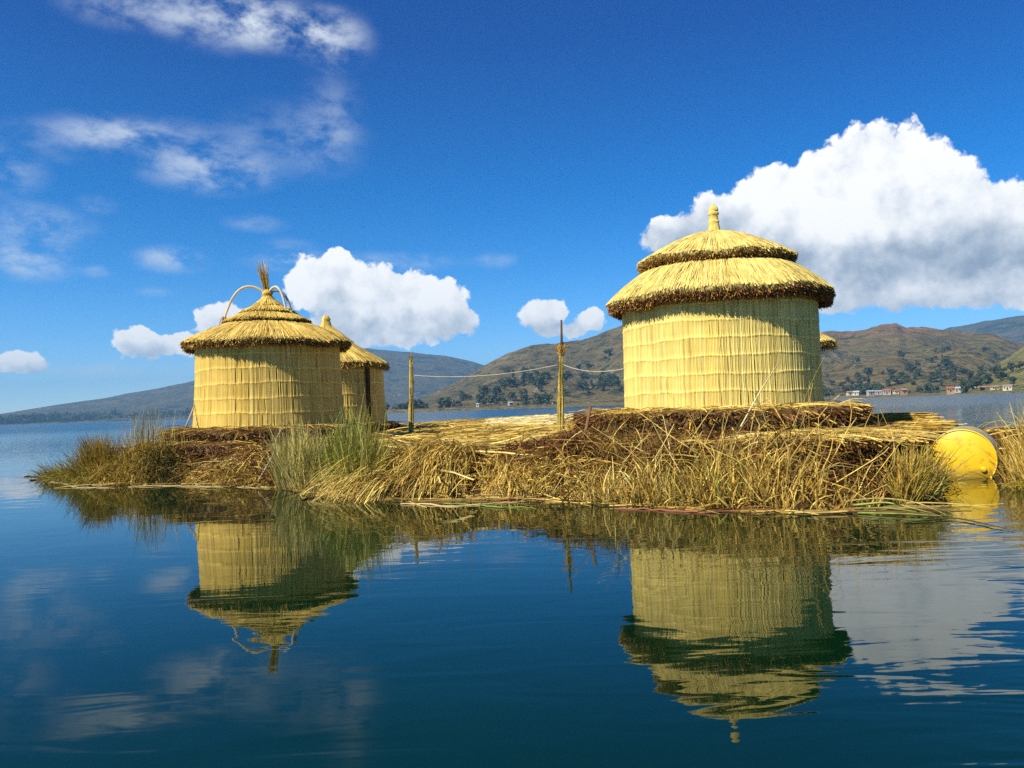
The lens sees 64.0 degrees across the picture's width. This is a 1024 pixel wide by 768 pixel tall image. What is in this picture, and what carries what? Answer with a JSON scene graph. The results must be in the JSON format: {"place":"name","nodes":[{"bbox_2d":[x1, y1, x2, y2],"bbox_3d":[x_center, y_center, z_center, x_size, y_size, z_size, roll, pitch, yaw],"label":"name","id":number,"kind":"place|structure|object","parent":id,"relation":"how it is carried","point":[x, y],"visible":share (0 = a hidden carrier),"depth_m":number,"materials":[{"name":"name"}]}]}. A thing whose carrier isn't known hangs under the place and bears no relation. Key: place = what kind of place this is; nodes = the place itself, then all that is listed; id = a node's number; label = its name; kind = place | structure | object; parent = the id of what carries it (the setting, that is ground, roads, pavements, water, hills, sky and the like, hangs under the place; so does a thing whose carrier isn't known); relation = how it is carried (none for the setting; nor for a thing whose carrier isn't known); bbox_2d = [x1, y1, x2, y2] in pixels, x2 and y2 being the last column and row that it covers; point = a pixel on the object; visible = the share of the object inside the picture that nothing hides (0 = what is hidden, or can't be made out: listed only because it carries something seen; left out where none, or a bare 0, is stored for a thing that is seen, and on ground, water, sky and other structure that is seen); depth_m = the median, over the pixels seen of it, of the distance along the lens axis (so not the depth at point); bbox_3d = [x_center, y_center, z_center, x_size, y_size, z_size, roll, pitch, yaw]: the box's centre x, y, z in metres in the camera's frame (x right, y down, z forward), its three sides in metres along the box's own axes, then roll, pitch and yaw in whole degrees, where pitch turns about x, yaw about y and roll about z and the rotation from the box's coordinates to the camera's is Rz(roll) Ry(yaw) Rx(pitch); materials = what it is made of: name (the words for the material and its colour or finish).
{"place":"outdoors","nodes":[
{"label":"outdoors","id":0,"kind":"place"},
{"bbox_2d":[0,348,484,424],"bbox_3d":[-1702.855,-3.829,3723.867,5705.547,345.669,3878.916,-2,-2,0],"label":"mountain","id":1,"kind":"structure","parent":0,"point":[176,397],"depth_m":3668.45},
{"bbox_2d":[0,402,397,424],"bbox_3d":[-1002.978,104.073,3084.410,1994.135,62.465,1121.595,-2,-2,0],"label":"woods","id":2,"kind":"object","parent":1,"relation":"on","point":[32,418],"visible":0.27,"depth_m":2748.02,"materials":[{"name":"green plant"}]},
{"bbox_2d":[386,402,623,412],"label":"shore land","id":3,"kind":"structure","parent":0,"point":[504,407],"depth_m":826.38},
{"bbox_2d":[0,392,1023,767],"bbox_3d":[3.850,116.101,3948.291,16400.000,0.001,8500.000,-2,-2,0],"label":"lake water","id":4,"kind":"structure","parent":0,"point":[174,626],"depth_m":3.90,"materials":[{"name":"liquid"}]},
{"bbox_2d":[50,481,108,487],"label":"floating reed","id":5,"kind":"object","parent":4,"relation":"on","point":[85,487],"visible":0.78,"depth_m":13.07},
{"bbox_2d":[133,485,268,488],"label":"floating reed","id":6,"kind":"object","parent":4,"relation":"on","point":[186,486],"visible":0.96,"depth_m":12.69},
{"bbox_2d":[258,422,284,480],"bbox_3d":[-3.752,1.044,12.874,0.084,0.871,1.024,-2,-2,7],"label":"bent stick","id":7,"kind":"object","parent":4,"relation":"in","point":[271,457],"visible":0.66,"depth_m":12.63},
{"bbox_2d":[400,501,527,506],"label":"floating reed","id":8,"kind":"object","parent":4,"relation":"on","point":[456,506],"visible":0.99,"depth_m":9.04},
{"bbox_2d":[443,503,535,508],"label":"floating reed","id":9,"kind":"object","parent":4,"relation":"on","point":[488,506],"visible":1,"depth_m":8.71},
{"bbox_2d":[56,482,1003,516],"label":"floating straw litter","id":10,"kind":"object","parent":4,"relation":"on","point":[807,511],"visible":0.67,"depth_m":8.11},
{"bbox_2d":[614,507,730,512],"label":"floating reed","id":11,"kind":"object","parent":4,"relation":"on","point":[693,511],"visible":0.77,"depth_m":7.88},
{"bbox_2d":[853,507,924,512],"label":"floating reed","id":12,"kind":"object","parent":4,"relation":"on","point":[861,508],"visible":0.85,"depth_m":7.34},
{"bbox_2d":[853,502,933,513],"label":"floating reed","id":13,"kind":"object","parent":4,"relation":"on","point":[869,503],"visible":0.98,"depth_m":7.41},
{"bbox_2d":[844,498,950,516],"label":"floating reed","id":14,"kind":"object","parent":4,"relation":"on","point":[893,499],"visible":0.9,"depth_m":7.31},
{"bbox_2d":[857,512,946,516],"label":"floating reed","id":15,"kind":"object","parent":4,"relation":"on","point":[891,513],"visible":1,"depth_m":7.16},
{"bbox_2d":[904,517,1014,530],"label":"floating reed","id":16,"kind":"object","parent":4,"relation":"on","point":[950,518],"visible":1,"depth_m":6.72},
{"bbox_2d":[931,426,999,477],"bbox_3d":[5.812,0.934,10.515,0.769,0.779,0.800,-3,-2,33],"label":"float drum","id":17,"kind":"object","parent":4,"relation":"in","point":[971,441],"visible":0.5,"depth_m":10.16,"materials":[{"name":"plastic"}]},
{"bbox_2d":[0,0,1023,413],"label":"sky","id":18,"kind":"structure","parent":0,"point":[461,179],"materials":[{"name":"blue"}]},
{"bbox_2d":[120,428,1022,507],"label":"island ground","id":19,"kind":"structure","parent":0,"point":[842,496],"depth_m":10.22,"materials":[{"name":"plant"}]},
{"bbox_2d":[22,457,112,485],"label":"reed clump","id":20,"kind":"object","parent":19,"relation":"on","point":[58,475],"visible":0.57,"depth_m":14.31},
{"bbox_2d":[60,429,132,479],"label":"reed clump","id":21,"kind":"object","parent":19,"relation":"on","point":[87,454],"visible":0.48,"depth_m":14.04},
{"bbox_2d":[62,431,184,485],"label":"reed clump","id":22,"kind":"object","parent":19,"relation":"on","point":[124,469],"visible":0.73,"depth_m":13.78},
{"bbox_2d":[101,406,195,458],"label":"reed clump","id":23,"kind":"object","parent":19,"relation":"on","point":[147,434],"visible":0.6,"depth_m":14.47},
{"bbox_2d":[134,441,193,484],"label":"reed clump","id":24,"kind":"object","parent":19,"relation":"on","point":[160,472],"visible":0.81,"depth_m":13.71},
{"bbox_2d":[164,456,271,487],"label":"reed clump","id":25,"kind":"object","parent":19,"relation":"on","point":[214,477],"visible":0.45,"depth_m":12.94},
{"bbox_2d":[131,431,393,464],"bbox_3d":[-4.759,1.393,16.147,5.171,0.874,5.150,-2,-2,0],"label":"reed mound","id":26,"kind":"object","parent":19,"relation":"on","point":[203,448],"visible":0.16,"depth_m":14.09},
{"bbox_2d":[156,420,382,445],"bbox_3d":[-4.835,1.299,16.382,4.575,1.080,4.656,-2,-2,0],"label":"reed mound","id":27,"kind":"object","parent":19,"relation":"on","point":[213,434],"visible":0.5,"depth_m":14.64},
{"bbox_2d":[185,404,194,426],"bbox_3d":[-6.088,0.564,15.544,0.038,0.509,0.721,-2,-2,-6],"label":"leaning stick","id":28,"kind":"object","parent":27,"relation":"on","point":[190,415],"visible":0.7,"depth_m":15.47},
{"bbox_2d":[178,262,354,428],"bbox_3d":[-4.916,-0.811,16.529,3.411,3.402,3.358,-2,-2,0],"label":"reed hut","id":29,"kind":"object","parent":27,"relation":"on","point":[264,358],"visible":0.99,"depth_m":15.33,"materials":[{"name":"wicker"}]},
{"bbox_2d":[253,413,335,492],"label":"reed clump","id":30,"kind":"object","parent":19,"relation":"on","point":[284,466],"visible":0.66,"depth_m":11.40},
{"bbox_2d":[293,433,333,491],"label":"reed clump","id":31,"kind":"object","parent":19,"relation":"on","point":[316,466],"visible":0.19,"depth_m":11.00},
{"bbox_2d":[305,389,405,497],"bbox_3d":[-1.997,0.824,10.646,1.343,1.563,1.854,-1,-2,-16],"label":"reed clump","id":32,"kind":"object","parent":19,"relation":"on","point":[352,439],"visible":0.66,"depth_m":10.41,"materials":[{"name":"plant"}]},
{"bbox_2d":[288,433,433,503],"bbox_3d":[-1.952,1.417,10.408,1.818,1.547,2.588,-1,-2,-31],"label":"reed clump","id":33,"kind":"object","parent":19,"relation":"on","point":[348,493],"visible":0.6,"depth_m":10.09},
{"bbox_2d":[367,420,406,430],"bbox_3d":[-4.857,1.486,21.446,4.160,1.003,4.182,-2,-2,0],"label":"reed mound","id":34,"kind":"object","parent":19,"relation":"on","point":[391,424],"visible":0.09,"depth_m":21.26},
{"bbox_2d":[320,315,391,424],"bbox_3d":[-4.837,-0.275,21.526,3.318,3.076,3.321,-2,-2,0],"label":"reed hut","id":35,"kind":"object","parent":34,"relation":"on","point":[362,369],"visible":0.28,"depth_m":20.60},
{"bbox_2d":[365,363,370,421],"bbox_3d":[-3.616,0.281,20.622,0.060,1.740,0.090,-3,-2,36],"label":"doorway","id":36,"kind":"structure","parent":35,"relation":"in","point":[368,396],"depth_m":20.60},
{"bbox_2d":[409,354,413,431],"bbox_3d":[-2.346,0.267,19.001,0.162,2.080,0.139,-2,-2,0],"label":"wooden post","id":37,"kind":"object","parent":19,"relation":"on","point":[411,403],"visible":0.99,"depth_m":18.97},
{"bbox_2d":[371,427,490,499],"bbox_3d":[-1.041,1.226,10.164,1.551,1.355,1.700,-2,-2,0],"label":"reed clump","id":38,"kind":"object","parent":19,"relation":"on","point":[441,458],"visible":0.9,"depth_m":10.17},
{"bbox_2d":[460,448,549,499],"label":"reed clump","id":39,"kind":"object","parent":19,"relation":"on","point":[504,472],"visible":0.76,"depth_m":9.86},
{"bbox_2d":[484,413,573,425],"bbox_3d":[1.858,1.099,25.551,6.041,0.340,8.852,-2,-2,0],"label":"straw spread","id":40,"kind":"object","parent":19,"relation":"on","point":[538,418],"visible":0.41,"depth_m":23.87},
{"bbox_2d":[39,410,1021,511],"bbox_3d":[2.529,1.585,19.921,20.212,2.141,23.061,-3,-2,30],"label":"loose straw","id":41,"kind":"object","parent":19,"relation":"on","point":[498,433],"visible":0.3,"depth_m":10.03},
{"bbox_2d":[496,427,610,469],"bbox_3d":[0.547,0.908,10.459,1.054,0.776,2.238,0,-2,-40],"label":"reed heap","id":42,"kind":"object","parent":19,"relation":"on","point":[545,442],"visible":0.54,"depth_m":10.29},
{"bbox_2d":[553,320,567,428],"bbox_3d":[1.088,-0.100,17.564,0.393,2.548,0.409,-2,-2,0],"label":"reed post","id":43,"kind":"object","parent":19,"relation":"on","point":[562,348],"visible":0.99,"depth_m":17.47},
{"bbox_2d":[414,365,555,376],"bbox_3d":[-0.646,-0.259,18.236,3.576,0.164,0.014,-3,-2,25],"label":"rope","id":44,"kind":"object","parent":43,"relation":"attached to","point":[481,375],"visible":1,"depth_m":18.29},
{"bbox_2d":[563,364,623,371],"bbox_3d":[1.435,-0.330,14.940,0.013,0.353,5.136,-2,-2,-8],"label":"rope","id":45,"kind":"object","parent":43,"relation":"attached to","point":[595,371],"visible":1,"depth_m":14.47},
{"bbox_2d":[509,433,630,503],"bbox_3d":[0.642,1.326,9.453,1.881,1.513,2.017,-2,-2,0],"label":"reed clump","id":46,"kind":"object","parent":19,"relation":"on","point":[552,486],"visible":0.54,"depth_m":9.62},
{"bbox_2d":[582,405,591,437],"bbox_3d":[0.938,0.609,10.487,0.055,0.667,0.476,-3,-2,28],"label":"leaning stick","id":47,"kind":"object","parent":19,"relation":"on","point":[588,418],"visible":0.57,"depth_m":10.56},
{"bbox_2d":[560,457,649,505],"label":"reed clump","id":48,"kind":"object","parent":19,"relation":"on","point":[613,480],"visible":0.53,"depth_m":8.89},
{"bbox_2d":[591,444,711,508],"bbox_3d":[1.470,1.021,8.546,1.310,0.814,1.278,-2,-2,0],"label":"reed clump","id":49,"kind":"object","parent":19,"relation":"on","point":[659,496],"visible":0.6,"depth_m":8.53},
{"bbox_2d":[648,437,770,509],"bbox_3d":[1.975,0.950,8.226,1.287,0.862,1.060,-2,-2,15],"label":"reed clump","id":50,"kind":"object","parent":19,"relation":"on","point":[716,490],"visible":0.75,"depth_m":8.18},
{"bbox_2d":[566,398,877,438],"bbox_3d":[3.189,0.871,12.662,4.719,1.186,4.700,-2,-2,0],"label":"reed mound","id":51,"kind":"object","parent":19,"relation":"on","point":[861,411],"visible":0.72,"depth_m":10.91,"materials":[{"name":"plant"}]},
{"bbox_2d":[606,203,835,412],"bbox_3d":[3.154,-1.197,12.633,3.455,3.211,3.454,-2,-2,0],"label":"reed hut","id":52,"kind":"object","parent":51,"relation":"on","point":[717,315],"visible":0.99,"depth_m":11.38,"materials":[{"name":"wicker"}]},
{"bbox_2d":[740,362,778,426],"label":"leaning reed","id":53,"kind":"object","parent":51,"relation":"on","point":[757,396],"visible":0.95,"depth_m":10.50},
{"bbox_2d":[546,422,909,442],"bbox_3d":[3.130,1.028,12.461,5.364,0.865,5.362,-2,-2,0],"label":"reed mound","id":54,"kind":"object","parent":19,"relation":"on","point":[713,434],"visible":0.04,"depth_m":10.75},
{"bbox_2d":[542,384,918,503],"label":"broken reed litter","id":55,"kind":"object","parent":19,"relation":"on","point":[760,442],"visible":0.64,"depth_m":8.78,"materials":[{"name":"plant"}]},
{"bbox_2d":[708,432,830,512],"bbox_3d":[2.496,0.917,8.021,1.085,0.870,1.038,-2,-2,0],"label":"reed clump","id":56,"kind":"object","parent":19,"relation":"on","point":[765,495],"visible":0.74,"depth_m":7.95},
{"bbox_2d":[764,454,857,509],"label":"reed clump","id":57,"kind":"object","parent":19,"relation":"on","point":[817,505],"visible":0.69,"depth_m":7.86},
{"bbox_2d":[820,332,838,353],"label":"thatched roof","id":58,"kind":"structure","parent":19,"relation":"on","point":[827,342],"depth_m":19.49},
{"bbox_2d":[713,423,953,493],"bbox_3d":[3.690,0.915,9.458,2.652,0.878,2.518,-2,-2,0],"label":"reed mound","id":59,"kind":"object","parent":19,"relation":"on","point":[865,446],"visible":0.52,"depth_m":8.65,"materials":[{"name":"plant"}]},
{"bbox_2d":[819,466,893,507],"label":"reed clump","id":60,"kind":"object","parent":19,"relation":"on","point":[865,492],"visible":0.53,"depth_m":7.84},
{"bbox_2d":[870,412,940,422],"bbox_3d":[6.270,0.582,13.236,1.300,0.251,0.235,-3,-2,40],"label":"reed bundle","id":61,"kind":"object","parent":19,"relation":"on","point":[893,417],"visible":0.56,"depth_m":13.11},
{"bbox_2d":[877,419,963,434],"bbox_3d":[5.981,0.641,12.275,0.263,0.241,1.778,-1,-2,-24],"label":"reed bundle","id":62,"kind":"object","parent":19,"relation":"on","point":[933,424],"visible":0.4,"depth_m":11.87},
{"bbox_2d":[862,432,980,504],"bbox_3d":[4.336,0.897,8.522,2.295,0.864,0.941,0,-2,-43],"label":"reed clump","id":63,"kind":"object","parent":19,"relation":"on","point":[929,479],"visible":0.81,"depth_m":8.14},
{"bbox_2d":[982,393,1023,486],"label":"reed clump","id":64,"kind":"object","parent":19,"relation":"on","point":[1013,458],"visible":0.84,"depth_m":9.22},
{"bbox_2d":[994,471,1023,491],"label":"reed clump","id":65,"kind":"object","parent":19,"relation":"on","point":[1017,484],"visible":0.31,"depth_m":8.84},
{"bbox_2d":[388,326,865,409],"bbox_3d":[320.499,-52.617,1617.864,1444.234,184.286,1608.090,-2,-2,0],"label":"hill","id":66,"kind":"structure","parent":0,"point":[590,350],"depth_m":1400.25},
{"bbox_2d":[436,397,450,407],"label":"hill tree","id":67,"kind":"object","parent":66,"relation":"on","point":[445,402],"visible":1,"depth_m":963.09,"materials":[{"name":"green plant"}]},
{"bbox_2d":[480,387,485,398],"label":"hill tree","id":68,"kind":"object","parent":66,"relation":"on","point":[482,393],"visible":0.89,"depth_m":1073.98,"materials":[{"name":"green plant"}]},
{"bbox_2d":[485,394,496,405],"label":"hill tree","id":69,"kind":"object","parent":66,"relation":"on","point":[489,399],"visible":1,"depth_m":963.88,"materials":[{"name":"green plant"}]},
{"bbox_2d":[495,385,501,395],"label":"hill tree","id":70,"kind":"object","parent":66,"relation":"on","point":[498,390],"visible":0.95,"depth_m":1087.64,"materials":[{"name":"green plant"}]},
{"bbox_2d":[500,381,507,390],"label":"hill tree","id":71,"kind":"object","parent":66,"relation":"on","point":[503,384],"visible":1,"depth_m":1116.50,"materials":[{"name":"green plant"}]},
{"bbox_2d":[505,377,514,387],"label":"hill tree","id":72,"kind":"object","parent":66,"relation":"on","point":[509,381],"visible":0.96,"depth_m":1142.78,"materials":[{"name":"green plant"}]},
{"bbox_2d":[507,391,516,400],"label":"hill tree","id":73,"kind":"object","parent":66,"relation":"on","point":[511,394],"visible":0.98,"depth_m":1046.05,"materials":[{"name":"green plant"}]},
{"bbox_2d":[520,374,526,386],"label":"hill tree","id":74,"kind":"object","parent":66,"relation":"on","point":[523,380],"visible":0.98,"depth_m":1142.85,"materials":[{"name":"green plant"}]},
{"bbox_2d":[523,396,529,404],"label":"hill tree","id":75,"kind":"object","parent":66,"relation":"on","point":[525,401],"visible":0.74,"depth_m":979.70,"materials":[{"name":"green plant"}]},
{"bbox_2d":[534,374,544,382],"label":"hill tree","id":76,"kind":"object","parent":66,"relation":"on","point":[541,377],"visible":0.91,"depth_m":1113.18,"materials":[{"name":"green plant"}]},
{"bbox_2d":[536,394,543,403],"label":"hill tree","id":77,"kind":"object","parent":66,"relation":"on","point":[539,400],"visible":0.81,"depth_m":977.43,"materials":[{"name":"green plant"}]},
{"bbox_2d":[540,392,552,403],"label":"hill tree","id":78,"kind":"object","parent":66,"relation":"on","point":[545,398],"visible":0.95,"depth_m":951.98,"materials":[{"name":"green plant"}]},
{"bbox_2d":[563,370,569,381],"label":"hill tree","id":79,"kind":"object","parent":66,"relation":"on","point":[565,377],"visible":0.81,"depth_m":1140.75,"materials":[{"name":"green plant"}]},
{"bbox_2d":[581,381,586,390],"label":"hill tree","id":80,"kind":"object","parent":66,"relation":"on","point":[584,387],"visible":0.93,"depth_m":1083.77,"materials":[{"name":"green plant"}]},
{"bbox_2d":[821,323,1023,393],"bbox_3d":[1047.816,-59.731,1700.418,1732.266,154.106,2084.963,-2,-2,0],"label":"hill","id":81,"kind":"structure","parent":0,"point":[876,348],"depth_m":1452.80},
{"bbox_2d":[842,385,852,392],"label":"hill tree","id":82,"kind":"object","parent":81,"relation":"on","point":[847,388],"visible":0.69,"depth_m":925.49,"materials":[{"name":"green plant"}]},
{"bbox_2d":[855,374,869,379],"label":"hill tree","id":83,"kind":"object","parent":81,"relation":"on","point":[861,377],"visible":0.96,"depth_m":1028.84,"materials":[{"name":"green plant"}]},
{"bbox_2d":[862,367,872,375],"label":"hill tree","id":84,"kind":"object","parent":81,"relation":"on","point":[867,371],"visible":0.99,"depth_m":1059.16,"materials":[{"name":"green plant"}]},
{"bbox_2d":[861,385,877,389],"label":"hill tree","id":85,"kind":"object","parent":81,"relation":"on","point":[869,387],"visible":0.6,"depth_m":933.66,"materials":[{"name":"green plant"}]},
{"bbox_2d":[886,367,896,377],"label":"hill tree","id":86,"kind":"object","parent":81,"relation":"on","point":[891,371],"visible":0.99,"depth_m":1000.47,"materials":[{"name":"green plant"}]},
{"bbox_2d":[891,375,901,384],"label":"hill tree","id":87,"kind":"object","parent":81,"relation":"on","point":[894,378],"visible":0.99,"depth_m":966.47,"materials":[{"name":"green plant"}]},
{"bbox_2d":[902,374,910,381],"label":"hill tree","id":88,"kind":"object","parent":81,"relation":"on","point":[905,377],"visible":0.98,"depth_m":962.17,"materials":[{"name":"green plant"}]},
{"bbox_2d":[907,364,915,371],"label":"hill tree","id":89,"kind":"object","parent":81,"relation":"on","point":[912,367],"visible":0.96,"depth_m":1051.23,"materials":[{"name":"green plant"}]},
{"bbox_2d":[915,386,923,392],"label":"hill tree","id":90,"kind":"object","parent":81,"relation":"on","point":[919,389],"visible":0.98,"depth_m":895.60,"materials":[{"name":"green plant"}]},
{"bbox_2d":[923,383,933,392],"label":"hill tree","id":91,"kind":"object","parent":81,"relation":"on","point":[926,387],"visible":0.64,"depth_m":861.27,"materials":[{"name":"green plant"}]},
{"bbox_2d":[928,372,939,382],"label":"hill tree","id":92,"kind":"object","parent":81,"relation":"on","point":[934,375],"visible":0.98,"depth_m":934.74,"materials":[{"name":"green plant"}]},
{"bbox_2d":[952,370,956,381],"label":"hill tree","id":93,"kind":"object","parent":81,"relation":"on","point":[954,377],"visible":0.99,"depth_m":940.18,"materials":[{"name":"green plant"}]},
{"bbox_2d":[824,392,1022,398],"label":"shore land","id":94,"kind":"structure","parent":0,"point":[894,395],"depth_m":622.87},
{"bbox_2d":[866,390,874,395],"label":"lakeside house","id":95,"kind":"structure","parent":94,"relation":"on","point":[870,392],"depth_m":636.01,"materials":[{"name":"paint"}]},
{"bbox_2d":[882,389,890,394],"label":"lakeside house","id":96,"kind":"structure","parent":94,"relation":"on","point":[886,391],"depth_m":657.55,"materials":[{"name":"paint"}]},
{"bbox_2d":[900,388,907,394],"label":"lakeside house","id":97,"kind":"structure","parent":94,"relation":"on","point":[903,391],"depth_m":615.27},
{"bbox_2d":[946,387,954,393],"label":"lakeside house","id":98,"kind":"structure","parent":94,"relation":"on","point":[950,390],"depth_m":600.84,"materials":[{"name":"paint"}]},
{"bbox_2d":[990,385,999,389],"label":"lakeside house","id":99,"kind":"structure","parent":94,"relation":"on","point":[994,387],"depth_m":613.32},
{"bbox_2d":[1002,384,1013,390],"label":"lakeside house","id":100,"kind":"structure","parent":94,"relation":"on","point":[1007,387],"depth_m":581.82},
{"bbox_2d":[940,347,1023,394],"bbox_3d":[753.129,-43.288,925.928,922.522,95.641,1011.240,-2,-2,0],"label":"slope","id":101,"kind":"structure","parent":0,"point":[1016,357],"depth_m":701.16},
{"bbox_2d":[960,380,967,392],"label":"hill tree","id":102,"kind":"object","parent":101,"relation":"on","point":[963,388],"visible":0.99,"depth_m":612.84,"materials":[{"name":"green plant"}]},
{"bbox_2d":[965,378,987,390],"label":"hill tree","id":103,"kind":"object","parent":101,"relation":"on","point":[977,382],"visible":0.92,"depth_m":631.42,"materials":[{"name":"green plant"}]},
{"bbox_2d":[988,364,1000,374],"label":"hill tree","id":104,"kind":"object","parent":101,"relation":"on","point":[992,369],"visible":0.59,"depth_m":751.31,"materials":[{"name":"green plant"}]},
{"bbox_2d":[994,371,1004,380],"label":"hill tree","id":105,"kind":"object","parent":101,"relation":"on","point":[998,374],"visible":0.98,"depth_m":690.78,"materials":[{"name":"green plant"}]},
{"bbox_2d":[1005,362,1013,371],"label":"hill tree","id":106,"kind":"object","parent":101,"relation":"on","point":[1009,366],"visible":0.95,"depth_m":738.62,"materials":[{"name":"green plant"}]},
{"bbox_2d":[1007,376,1016,384],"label":"hill tree","id":107,"kind":"object","parent":101,"relation":"on","point":[1012,378],"visible":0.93,"depth_m":618.22,"materials":[{"name":"green plant"}]},
{"bbox_2d":[1013,361,1023,369],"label":"hill tree","id":108,"kind":"object","parent":101,"relation":"on","point":[1019,365],"visible":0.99,"depth_m":719.49,"materials":[{"name":"green plant"}]},
{"bbox_2d":[944,315,1023,343],"bbox_3d":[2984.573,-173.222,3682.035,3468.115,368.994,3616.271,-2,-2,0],"label":"distant ridge","id":109,"kind":"structure","parent":0,"point":[1010,328],"depth_m":3771.83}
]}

